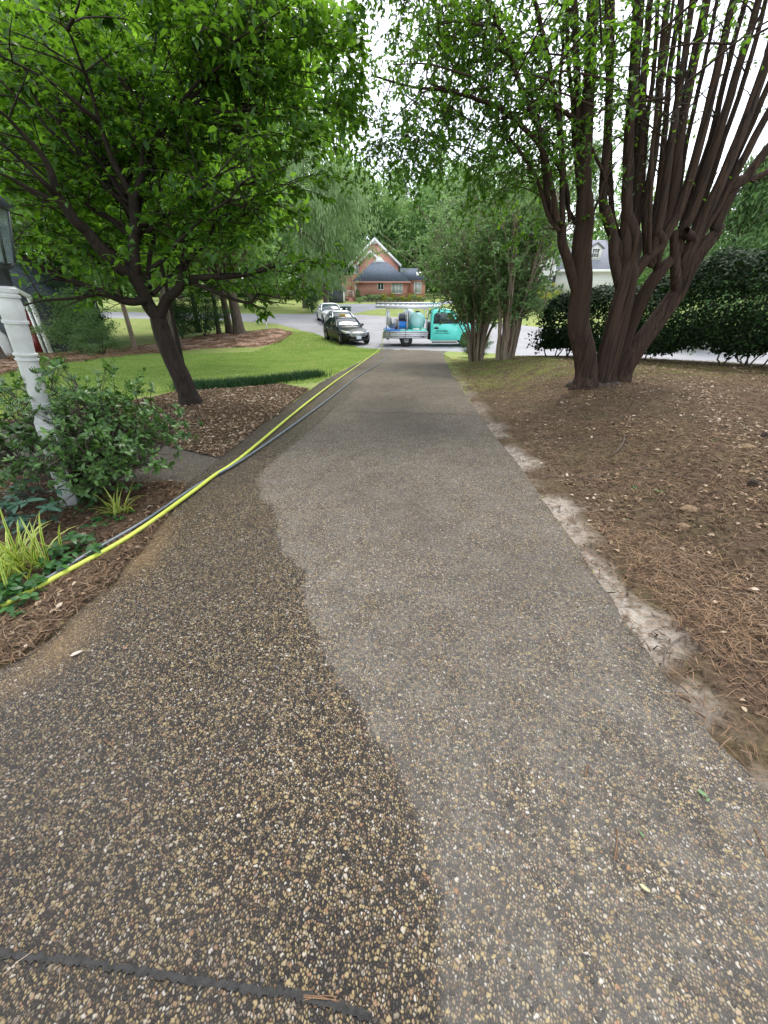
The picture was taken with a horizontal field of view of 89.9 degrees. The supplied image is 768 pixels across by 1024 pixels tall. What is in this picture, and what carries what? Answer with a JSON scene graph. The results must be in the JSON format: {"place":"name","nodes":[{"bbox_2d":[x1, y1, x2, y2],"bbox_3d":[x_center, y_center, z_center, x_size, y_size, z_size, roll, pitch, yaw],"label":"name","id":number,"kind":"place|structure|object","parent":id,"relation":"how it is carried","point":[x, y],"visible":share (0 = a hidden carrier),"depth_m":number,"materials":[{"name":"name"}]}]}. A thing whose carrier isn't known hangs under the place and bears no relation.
{"place":"outdoors","nodes":[
{"label":"outdoors","id":0,"kind":"place"},
{"bbox_2d":[0,347,379,419],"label":"grass","id":1,"kind":"structure","parent":0,"point":[207,359],"depth_m":12.01,"materials":[{"name":"green plant"}]},
{"bbox_2d":[313,301,450,313],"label":"neighbour driveway","id":2,"kind":"structure","parent":0,"point":[356,308],"depth_m":51.45,"materials":[{"name":"grey concrete"}]},
{"bbox_2d":[0,349,767,1023],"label":"driveway","id":3,"kind":"structure","parent":0,"point":[260,721],"depth_m":1.46,"materials":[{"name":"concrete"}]},
{"bbox_2d":[0,329,385,607],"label":"yellow hose","id":4,"kind":"object","parent":3,"relation":"on","point":[8,602],"visible":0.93,"depth_m":3.03,"materials":[{"name":"yellow rubber"}]},
{"bbox_2d":[0,330,389,601],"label":"grey hose","id":5,"kind":"object","parent":3,"relation":"on","point":[157,511],"visible":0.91,"depth_m":3.37,"materials":[{"name":"rubber"}]},
{"bbox_2d":[302,994,336,1001],"bbox_3d":[-0.163,1.250,0.989,0.092,0.006,0.012,1,29,1],"label":"needle bundle","id":6,"kind":"object","parent":3,"relation":"on","point":[315,997],"visible":1,"depth_m":0.99,"materials":[{"name":"brown plant"}]},
{"bbox_2d":[4,413,712,1019],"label":"loose needles","id":7,"kind":"object","parent":3,"relation":"on","point":[392,771],"visible":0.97,"depth_m":1.38,"materials":[{"name":"brown plant"}]},
{"bbox_2d":[614,826,617,861],"bbox_3d":[0.768,1.093,1.268,0.012,0.006,0.102,16,33,26],"label":"needle bundle","id":8,"kind":"object","parent":3,"relation":"on","point":[616,851],"visible":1,"depth_m":1.26,"materials":[{"name":"brown plant"}]},
{"bbox_2d":[753,825,767,856],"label":"needle bundle","id":9,"kind":"object","parent":3,"relation":"on","point":[754,827],"visible":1,"depth_m":1.27,"materials":[{"name":"beige plant"}]},
{"bbox_2d":[0,293,767,623],"bbox_3d":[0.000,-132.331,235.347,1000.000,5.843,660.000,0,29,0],"label":"ground","id":10,"kind":"structure","parent":0,"point":[142,331],"depth_m":31.76,"materials":[{"name":"green plant"}]},
{"bbox_2d":[0,70,56,358],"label":"leafy tree","id":11,"kind":"object","parent":10,"relation":"on","point":[2,353],"visible":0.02,"depth_m":13.71,"materials":[{"name":"green plant"}]},
{"bbox_2d":[0,258,108,352],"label":"grey outbuilding","id":12,"kind":"structure","parent":10,"relation":"on","point":[40,345],"depth_m":20.14,"materials":[{"name":"stone"}]},
{"bbox_2d":[25,309,43,352],"bbox_3d":[-18.566,-9.368,19.936,1.000,2.050,0.060,0,29,0],"label":"door","id":13,"kind":"structure","parent":12,"relation":"in","point":[38,349],"depth_m":20.13,"materials":[{"name":"red paint"}]},
{"bbox_2d":[11,217,104,282],"bbox_3d":[-17.714,-15.078,23.010,7.743,9.552,7.689,0,29,0],"label":"leafy tree","id":14,"kind":"object","parent":10,"relation":"on","point":[55,263],"visible":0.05,"depth_m":22.08,"materials":[{"name":"green plant"}]},
{"bbox_2d":[12,217,109,304],"bbox_3d":[-23.435,-18.535,23.142,14.202,15.430,15.219,8,30,13],"label":"leafy tree","id":15,"kind":"object","parent":10,"relation":"on","point":[24,255],"visible":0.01,"depth_m":24.41,"materials":[{"name":"green plant"}]},
{"bbox_2d":[30,273,111,344],"bbox_3d":[-18.236,-11.446,21.830,5.029,4.084,4.992,0,29,0],"label":"shrub","id":16,"kind":"object","parent":10,"relation":"on","point":[61,286],"visible":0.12,"depth_m":20.96,"materials":[{"name":"green plant"}]},
{"bbox_2d":[0,474,187,668],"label":"mulch bed","id":17,"kind":"object","parent":10,"relation":"on","point":[33,625],"visible":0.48,"depth_m":2.75,"materials":[{"name":"brown wood"}]},
{"bbox_2d":[0,478,33,508],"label":"leafy plant","id":18,"kind":"object","parent":17,"relation":"on","point":[14,484],"visible":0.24,"depth_m":3.23,"materials":[{"name":"green plant"}]},
{"bbox_2d":[9,610,24,617],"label":"seedling","id":19,"kind":"object","parent":17,"relation":"on","point":[14,614],"visible":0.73,"depth_m":2.14,"materials":[{"name":"green plant"}]},
{"bbox_2d":[0,571,48,612],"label":"leafy plant","id":20,"kind":"object","parent":17,"relation":"on","point":[14,587],"visible":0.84,"depth_m":2.27,"materials":[{"name":"green plant"}]},
{"bbox_2d":[0,485,70,534],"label":"leafy plant","id":21,"kind":"object","parent":17,"relation":"on","point":[14,507],"visible":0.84,"depth_m":2.83,"materials":[{"name":"green plant"}]},
{"bbox_2d":[0,509,77,587],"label":"liriope plant","id":22,"kind":"object","parent":17,"relation":"on","point":[10,561],"visible":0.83,"depth_m":2.48,"materials":[{"name":"green plant"}]},
{"bbox_2d":[0,195,80,507],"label":"lamp post","id":23,"kind":"object","parent":17,"relation":"on","point":[14,320],"visible":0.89,"depth_m":2.68,"materials":[{"name":"white metal"}]},
{"bbox_2d":[35,553,72,574],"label":"leafy plant","id":24,"kind":"object","parent":17,"relation":"on","point":[49,567],"visible":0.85,"depth_m":2.48,"materials":[{"name":"green plant"}]},
{"bbox_2d":[42,520,105,561],"bbox_3d":[-2.157,0.242,2.694,0.360,0.166,0.420,-18,34,-29],"label":"leafy plant","id":25,"kind":"object","parent":17,"relation":"on","point":[65,547],"visible":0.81,"depth_m":2.65,"materials":[{"name":"green plant"}]},
{"bbox_2d":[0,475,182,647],"bbox_3d":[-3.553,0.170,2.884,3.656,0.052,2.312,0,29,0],"label":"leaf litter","id":26,"kind":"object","parent":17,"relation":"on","point":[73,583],"visible":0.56,"depth_m":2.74,"materials":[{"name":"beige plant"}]},
{"bbox_2d":[66,489,121,513],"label":"leafy plant","id":27,"kind":"object","parent":17,"relation":"on","point":[90,504],"visible":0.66,"depth_m":3.23,"materials":[{"name":"green plant"}]},
{"bbox_2d":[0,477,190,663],"bbox_3d":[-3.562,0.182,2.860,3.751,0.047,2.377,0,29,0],"label":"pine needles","id":28,"kind":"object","parent":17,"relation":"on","point":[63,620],"visible":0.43,"depth_m":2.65,"materials":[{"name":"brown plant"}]},
{"bbox_2d":[0,347,203,517],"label":"azalea bush","id":29,"kind":"object","parent":17,"relation":"on","point":[98,445],"visible":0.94,"depth_m":3.06,"materials":[{"name":"green plant"}]},
{"bbox_2d":[90,510,134,525],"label":"leafy plant","id":30,"kind":"object","parent":17,"relation":"on","point":[99,518],"visible":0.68,"depth_m":3.05,"materials":[{"name":"green plant"}]},
{"bbox_2d":[91,479,144,515],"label":"liriope plant","id":31,"kind":"object","parent":17,"relation":"on","point":[117,508],"visible":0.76,"depth_m":3.15,"materials":[{"name":"green plant"}]},
{"bbox_2d":[0,418,229,484],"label":"walkway","id":32,"kind":"structure","parent":10,"relation":"on","point":[191,465],"depth_m":4.15,"materials":[{"name":"concrete"}]},
{"bbox_2d":[0,328,293,374],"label":"pine straw bed","id":33,"kind":"object","parent":10,"relation":"on","point":[224,343],"visible":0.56,"depth_m":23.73,"materials":[{"name":"brown plant"}]},
{"bbox_2d":[0,331,12,356],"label":"propane cylinder","id":34,"kind":"object","parent":33,"relation":"on","point":[5,345],"visible":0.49,"depth_m":16.47,"materials":[{"name":"white paint"}]},
{"bbox_2d":[24,285,124,353],"bbox_3d":[-14.744,-9.031,18.295,4.102,3.060,4.006,-18,34,-28],"label":"shrub","id":35,"kind":"object","parent":33,"relation":"on","point":[59,330],"visible":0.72,"depth_m":18.05,"materials":[{"name":"green plant"}]},
{"bbox_2d":[63,325,130,354],"bbox_3d":[-13.351,-7.920,17.781,2.675,1.433,2.742,0,29,0],"label":"shrub","id":36,"kind":"object","parent":33,"relation":"on","point":[93,346],"visible":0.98,"depth_m":17.64,"materials":[{"name":"green plant"}]},
{"bbox_2d":[23,165,192,348],"bbox_3d":[-14.165,-13.417,20.088,8.158,9.474,8.415,0,29,0],"label":"leafy tree","id":37,"kind":"object","parent":33,"relation":"on","point":[127,321],"visible":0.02,"depth_m":19.95,"materials":[{"name":"green plant"}]},
{"bbox_2d":[172,285,234,335],"bbox_3d":[-12.730,-14.144,27.031,4.751,3.415,4.652,0,29,0],"label":"shrub","id":38,"kind":"object","parent":33,"relation":"on","point":[209,315],"visible":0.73,"depth_m":26.72,"materials":[{"name":"green plant"}]},
{"bbox_2d":[170,95,236,333],"bbox_3d":[-11.970,-19.394,26.382,8.769,13.350,8.818,0,29,0],"label":"leafy tree","id":39,"kind":"object","parent":33,"relation":"on","point":[228,329],"depth_m":28.20,"materials":[{"name":"brown plant"}]},
{"bbox_2d":[138,60,285,333],"bbox_3d":[-11.524,-19.834,25.676,11.486,14.861,12.472,0,29,0],"label":"leafy tree","id":40,"kind":"object","parent":33,"relation":"on","point":[237,324],"visible":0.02,"depth_m":27.76,"materials":[{"name":"green plant"}]},
{"bbox_2d":[204,251,221,333],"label":"leafy tree","id":41,"kind":"object","parent":33,"relation":"on","point":[218,330],"depth_m":27.94,"materials":[{"name":"brown plant"}]},
{"bbox_2d":[0,0,308,362],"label":"leafy tree","id":42,"kind":"object","parent":10,"relation":"on","point":[109,208],"visible":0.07,"depth_m":8.91,"materials":[{"name":"green plant"}]},
{"bbox_2d":[1,383,308,457],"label":"mulch bed","id":43,"kind":"object","parent":10,"relation":"on","point":[234,437],"visible":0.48,"depth_m":5.92,"materials":[{"name":"brown wood"}]},
{"bbox_2d":[0,0,391,405],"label":"dogwood tree","id":44,"kind":"object","parent":43,"relation":"on","point":[155,150],"visible":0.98,"depth_m":4.88,"materials":[{"name":"green plant"}]},
{"bbox_2d":[122,237,198,291],"bbox_3d":[-15.676,-18.410,24.720,11.153,13.486,12.678,-17,33,-27],"label":"leafy tree","id":45,"kind":"object","parent":10,"relation":"on","point":[171,270],"depth_m":26.87,"materials":[{"name":"green plant"}]},
{"bbox_2d":[135,258,214,304],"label":"leafy tree","id":46,"kind":"object","parent":10,"relation":"on","point":[176,278],"depth_m":47.10,"materials":[{"name":"green plant"}]},
{"bbox_2d":[3,0,347,347],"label":"leafy tree","id":47,"kind":"object","parent":10,"relation":"on","point":[171,34],"visible":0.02,"depth_m":15.06,"materials":[{"name":"green plant"}]},
{"bbox_2d":[172,300,204,338],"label":"shrub","id":48,"kind":"object","parent":10,"relation":"on","point":[181,331],"visible":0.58,"depth_m":26.05,"materials":[{"name":"green plant"}]},
{"bbox_2d":[171,237,212,332],"bbox_3d":[-14.932,-19.131,27.178,9.436,12.121,9.363,0,29,0],"label":"leafy tree","id":49,"kind":"object","parent":10,"relation":"on","point":[191,292],"visible":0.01,"depth_m":28.69,"materials":[{"name":"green plant"}]},
{"bbox_2d":[161,367,334,389],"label":"mondo grass","id":50,"kind":"structure","parent":10,"relation":"on","point":[242,381],"depth_m":8.41,"materials":[{"name":"green plant"}]},
{"bbox_2d":[194,223,309,306],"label":"leafy tree","id":51,"kind":"object","parent":10,"relation":"on","point":[271,279],"visible":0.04,"depth_m":47.12,"materials":[{"name":"green plant"}]},
{"bbox_2d":[266,254,293,296],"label":"leafy tree","id":52,"kind":"object","parent":10,"relation":"on","point":[276,275],"visible":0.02,"depth_m":82.38,"materials":[{"name":"green plant"}]},
{"bbox_2d":[234,0,375,307],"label":"leafy tree","id":53,"kind":"object","parent":10,"relation":"on","point":[339,162],"visible":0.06,"depth_m":38.20,"materials":[{"name":"green plant"}]},
{"bbox_2d":[301,285,320,311],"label":"shrub","id":54,"kind":"object","parent":10,"relation":"on","point":[310,302],"visible":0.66,"depth_m":41.30,"materials":[{"name":"green plant"}]},
{"bbox_2d":[255,331,379,351],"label":"grass","id":55,"kind":"structure","parent":10,"relation":"on","point":[312,340],"depth_m":23.44,"materials":[{"name":"green plant"}]},
{"bbox_2d":[283,169,353,298],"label":"leafy tree","id":56,"kind":"object","parent":10,"relation":"on","point":[316,245],"visible":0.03,"depth_m":75.99,"materials":[{"name":"green plant"}]},
{"bbox_2d":[270,134,389,302],"bbox_3d":[-6.449,-28.017,38.665,13.658,14.596,12.368,-20,35,-31],"label":"leafy tree","id":57,"kind":"object","parent":10,"relation":"on","point":[322,223],"visible":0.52,"depth_m":37.23,"materials":[{"name":"green plant"}]},
{"bbox_2d":[328,283,346,302],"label":"garden shed","id":58,"kind":"structure","parent":10,"relation":"on","point":[337,296],"depth_m":59.31,"materials":[{"name":"grey stone"}]},
{"bbox_2d":[337,149,412,274],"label":"leafy tree","id":59,"kind":"object","parent":10,"relation":"on","point":[382,218],"visible":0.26,"depth_m":75.87,"materials":[{"name":"green plant"}]},
{"bbox_2d":[339,236,427,301],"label":"red house","id":60,"kind":"structure","parent":10,"relation":"on","point":[384,275],"depth_m":64.84,"materials":[{"name":"red brick"},{"name":"dark blue grey shingle"},{"name":"white paint"}]},
{"bbox_2d":[377,283,383,289],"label":"window","id":61,"kind":"structure","parent":60,"relation":"in","point":[380,286],"depth_m":63.81,"materials":[{"name":"white glass"}]},
{"bbox_2d":[391,283,402,293],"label":"window","id":62,"kind":"structure","parent":60,"relation":"in","point":[397,288],"depth_m":63.95,"materials":[{"name":"white glass"}]},
{"bbox_2d":[414,282,420,293],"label":"window","id":63,"kind":"structure","parent":60,"relation":"in","point":[417,285],"depth_m":65.19,"materials":[{"name":"white glass"}]},
{"bbox_2d":[361,160,419,270],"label":"leafy tree","id":64,"kind":"object","parent":10,"relation":"on","point":[403,202],"visible":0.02,"depth_m":82.62,"materials":[{"name":"green plant"}]},
{"bbox_2d":[35,123,766,297],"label":"woods","id":65,"kind":"object","parent":10,"relation":"on","point":[241,293],"visible":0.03,"depth_m":92.74,"materials":[{"name":"green plant"}]},
{"bbox_2d":[395,174,411,200],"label":"pine tree","id":66,"kind":"object","parent":10,"relation":"on","point":[405,189],"visible":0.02,"depth_m":90.04,"materials":[{"name":"green plant"}]},
{"bbox_2d":[370,162,453,276],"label":"leafy tree","id":67,"kind":"object","parent":10,"relation":"on","point":[413,226],"visible":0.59,"depth_m":74.92,"materials":[{"name":"green plant"}]},
{"bbox_2d":[405,149,497,293],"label":"leafy tree","id":68,"kind":"object","parent":10,"relation":"on","point":[447,171],"visible":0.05,"depth_m":75.99,"materials":[{"name":"green plant"}]},
{"bbox_2d":[426,146,520,287],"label":"leafy tree","id":69,"kind":"object","parent":10,"relation":"on","point":[453,205],"visible":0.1,"depth_m":71.76,"materials":[{"name":"green plant"}]},
{"bbox_2d":[455,328,495,355],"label":"shrub","id":70,"kind":"object","parent":10,"relation":"on","point":[463,342],"visible":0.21,"depth_m":16.38,"materials":[{"name":"green plant"}]},
{"bbox_2d":[495,149,574,239],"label":"leafy tree","id":71,"kind":"object","parent":10,"relation":"on","point":[532,184],"visible":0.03,"depth_m":69.00,"materials":[{"name":"green plant"}]},
{"bbox_2d":[538,282,561,302],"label":"shrub","id":72,"kind":"object","parent":10,"relation":"on","point":[548,293],"visible":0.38,"depth_m":42.20,"materials":[{"name":"yellow plant"}]},
{"bbox_2d":[546,288,558,298],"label":"shrub","id":73,"kind":"object","parent":10,"relation":"on","point":[553,290],"visible":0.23,"depth_m":44.20,"materials":[{"name":"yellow plant"}]},
{"bbox_2d":[543,242,562,303],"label":"leafy tree","id":74,"kind":"object","parent":10,"relation":"on","point":[551,257],"visible":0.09,"depth_m":38.09,"materials":[{"name":"green plant"}]},
{"bbox_2d":[556,283,564,295],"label":"shrub","id":75,"kind":"object","parent":10,"relation":"on","point":[559,286],"visible":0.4,"depth_m":44.12,"materials":[{"name":"green plant"}]},
{"bbox_2d":[518,240,613,293],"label":"white house","id":76,"kind":"structure","parent":10,"relation":"on","point":[602,275],"depth_m":47.64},
{"bbox_2d":[592,248,600,257],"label":"dormer window","id":77,"kind":"structure","parent":76,"relation":"in","point":[595,251],"depth_m":47.38,"materials":[{"name":"white paint"}]},
{"bbox_2d":[565,136,602,238],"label":"pine tree","id":78,"kind":"object","parent":10,"relation":"on","point":[598,155],"visible":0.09,"depth_m":64.19,"materials":[{"name":"green plant"}]},
{"bbox_2d":[445,356,767,792],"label":"mulch bed","id":79,"kind":"object","parent":10,"relation":"on","point":[756,736],"visible":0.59,"depth_m":3.38,"materials":[{"name":"brown wood"}]},
{"bbox_2d":[359,181,567,361],"bbox_3d":[2.405,-7.140,12.059,6.334,4.715,4.660,4,30,8],"label":"bushy crape myrtle","id":80,"kind":"object","parent":79,"relation":"on","point":[467,307],"visible":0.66,"depth_m":11.56,"materials":[{"name":"green plant"}]},
{"bbox_2d":[439,129,603,360],"bbox_3d":[3.635,-6.945,10.441,4.511,5.357,3.704,0,29,0],"label":"bushy crape myrtle","id":81,"kind":"object","parent":79,"relation":"on","point":[517,289],"visible":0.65,"depth_m":10.32,"materials":[{"name":"green plant"}]},
{"bbox_2d":[294,0,767,390],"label":"crape myrtle","id":82,"kind":"object","parent":79,"relation":"on","point":[694,203],"visible":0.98,"depth_m":5.04,"materials":[{"name":"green plant"}]},
{"bbox_2d":[444,354,729,393],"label":"moss grass","id":83,"kind":"structure","parent":79,"relation":"on","point":[462,363],"depth_m":10.04,"materials":[{"name":"green plant"}]},
{"bbox_2d":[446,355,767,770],"bbox_3d":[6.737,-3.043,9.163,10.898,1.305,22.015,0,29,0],"label":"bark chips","id":84,"kind":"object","parent":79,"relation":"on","point":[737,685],"visible":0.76,"depth_m":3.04,"materials":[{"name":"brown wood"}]},
{"bbox_2d":[447,355,767,779],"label":"pine needles","id":85,"kind":"object","parent":79,"relation":"on","point":[698,599],"visible":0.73,"depth_m":2.77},
{"bbox_2d":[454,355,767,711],"bbox_3d":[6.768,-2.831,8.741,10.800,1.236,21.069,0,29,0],"label":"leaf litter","id":86,"kind":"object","parent":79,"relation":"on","point":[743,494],"visible":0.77,"depth_m":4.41,"materials":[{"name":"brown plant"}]},
{"bbox_2d":[629,467,705,482],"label":"fallen twig","id":87,"kind":"object","parent":79,"relation":"on","point":[665,471],"visible":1,"depth_m":3.62,"materials":[{"name":"brown wood"}]},
{"bbox_2d":[663,633,699,703],"bbox_3d":[1.443,0.727,1.887,0.129,0.009,0.460,15,33,25],"label":"fallen twig","id":88,"kind":"object","parent":79,"relation":"on","point":[674,641],"visible":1,"depth_m":1.89,"materials":[{"name":"brown wood"}]},
{"bbox_2d":[677,523,690,528],"bbox_3d":[2.282,0.111,2.922,0.082,0.042,0.075,23,37,35],"label":"stone","id":89,"kind":"object","parent":79,"relation":"on","point":[684,525],"visible":0.91,"depth_m":2.90,"materials":[{"name":"beige stone"}]},
{"bbox_2d":[679,505,698,512],"bbox_3d":[2.454,-0.024,3.092,0.124,0.059,0.109,22,36,34],"label":"stone","id":90,"kind":"object","parent":79,"relation":"on","point":[688,508],"visible":0.84,"depth_m":3.06,"materials":[{"name":"beige stone"}]},
{"bbox_2d":[740,444,758,449],"bbox_3d":[3.507,-0.620,3.692,0.153,0.065,0.105,0,29,0],"label":"stone","id":91,"kind":"object","parent":79,"relation":"on","point":[748,446],"visible":0.84,"depth_m":3.66,"materials":[{"name":"beige stone"}]},
{"bbox_2d":[747,479,760,486],"bbox_3d":[3.046,-0.242,3.168,0.079,0.066,0.075,0,29,0],"label":"pine cone","id":92,"kind":"object","parent":79,"relation":"on","point":[750,482],"visible":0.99,"depth_m":3.16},
{"bbox_2d":[596,133,651,239],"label":"pine tree","id":93,"kind":"object","parent":10,"relation":"on","point":[603,234],"visible":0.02,"depth_m":70.41,"materials":[{"name":"green plant"}]},
{"bbox_2d":[524,244,767,366],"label":"hedge","id":94,"kind":"object","parent":10,"relation":"on","point":[695,332],"visible":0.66,"depth_m":8.48,"materials":[{"name":"green plant"}]},
{"bbox_2d":[640,157,732,278],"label":"leafy tree","id":95,"kind":"object","parent":10,"relation":"on","point":[666,253],"visible":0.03,"depth_m":51.13,"materials":[{"name":"green plant"}]},
{"bbox_2d":[641,144,767,354],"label":"conifer tree","id":96,"kind":"object","parent":10,"relation":"on","point":[749,214],"visible":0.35,"depth_m":18.73,"materials":[{"name":"green plant"}]},
{"bbox_2d":[695,217,767,343],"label":"conifer tree","id":97,"kind":"object","parent":10,"relation":"on","point":[757,297],"visible":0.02,"depth_m":23.37,"materials":[{"name":"green plant"}]},
{"bbox_2d":[2,0,767,285],"label":"sky","id":98,"kind":"structure","parent":0,"point":[763,138],"materials":[{"name":"white"}]},
{"bbox_2d":[102,312,767,363],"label":"street","id":99,"kind":"structure","parent":0,"point":[375,326],"depth_m":26.12,"materials":[{"name":"grey asphalt"}]},
{"bbox_2d":[317,303,342,322],"bbox_3d":[-4.845,-17.776,34.268,2.104,1.548,4.832,-9,30,-15],"label":"white car","id":100,"kind":"object","parent":99,"relation":"on","point":[323,309],"visible":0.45,"depth_m":33.61,"materials":[{"name":"paint"}]},
{"bbox_2d":[324,310,355,322],"bbox_3d":[-3.344,-14.865,29.939,2.104,1.508,4.832,-10,31,-17],"label":"silver car","id":101,"kind":"object","parent":99,"relation":"on","point":[332,313],"visible":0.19,"depth_m":29.50,"materials":[{"name":"paint"}]},
{"bbox_2d":[323,316,369,344],"bbox_3d":[-2.534,-11.986,25.228,2.104,1.518,4.921,-13,32,-21],"label":"black sedan","id":102,"kind":"object","parent":99,"relation":"on","point":[341,329],"visible":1,"depth_m":24.29,"materials":[{"name":"paint"}]},
{"bbox_2d":[383,307,476,346],"bbox_3d":[2.942,-11.254,23.415,6.055,2.170,2.334,0,29,0],"label":"flatbed truck","id":103,"kind":"object","parent":99,"relation":"on","point":[410,321],"visible":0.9,"depth_m":22.70,"materials":[{"name":"teal paint"}]},
{"bbox_2d":[375,302,436,307],"bbox_3d":[1.300,-12.100,22.478,3.600,0.090,0.460,0,53,0],"label":"extension ladder","id":104,"kind":"object","parent":103,"relation":"on","point":[408,303],"visible":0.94,"depth_m":22.57,"materials":[{"name":"metal"}]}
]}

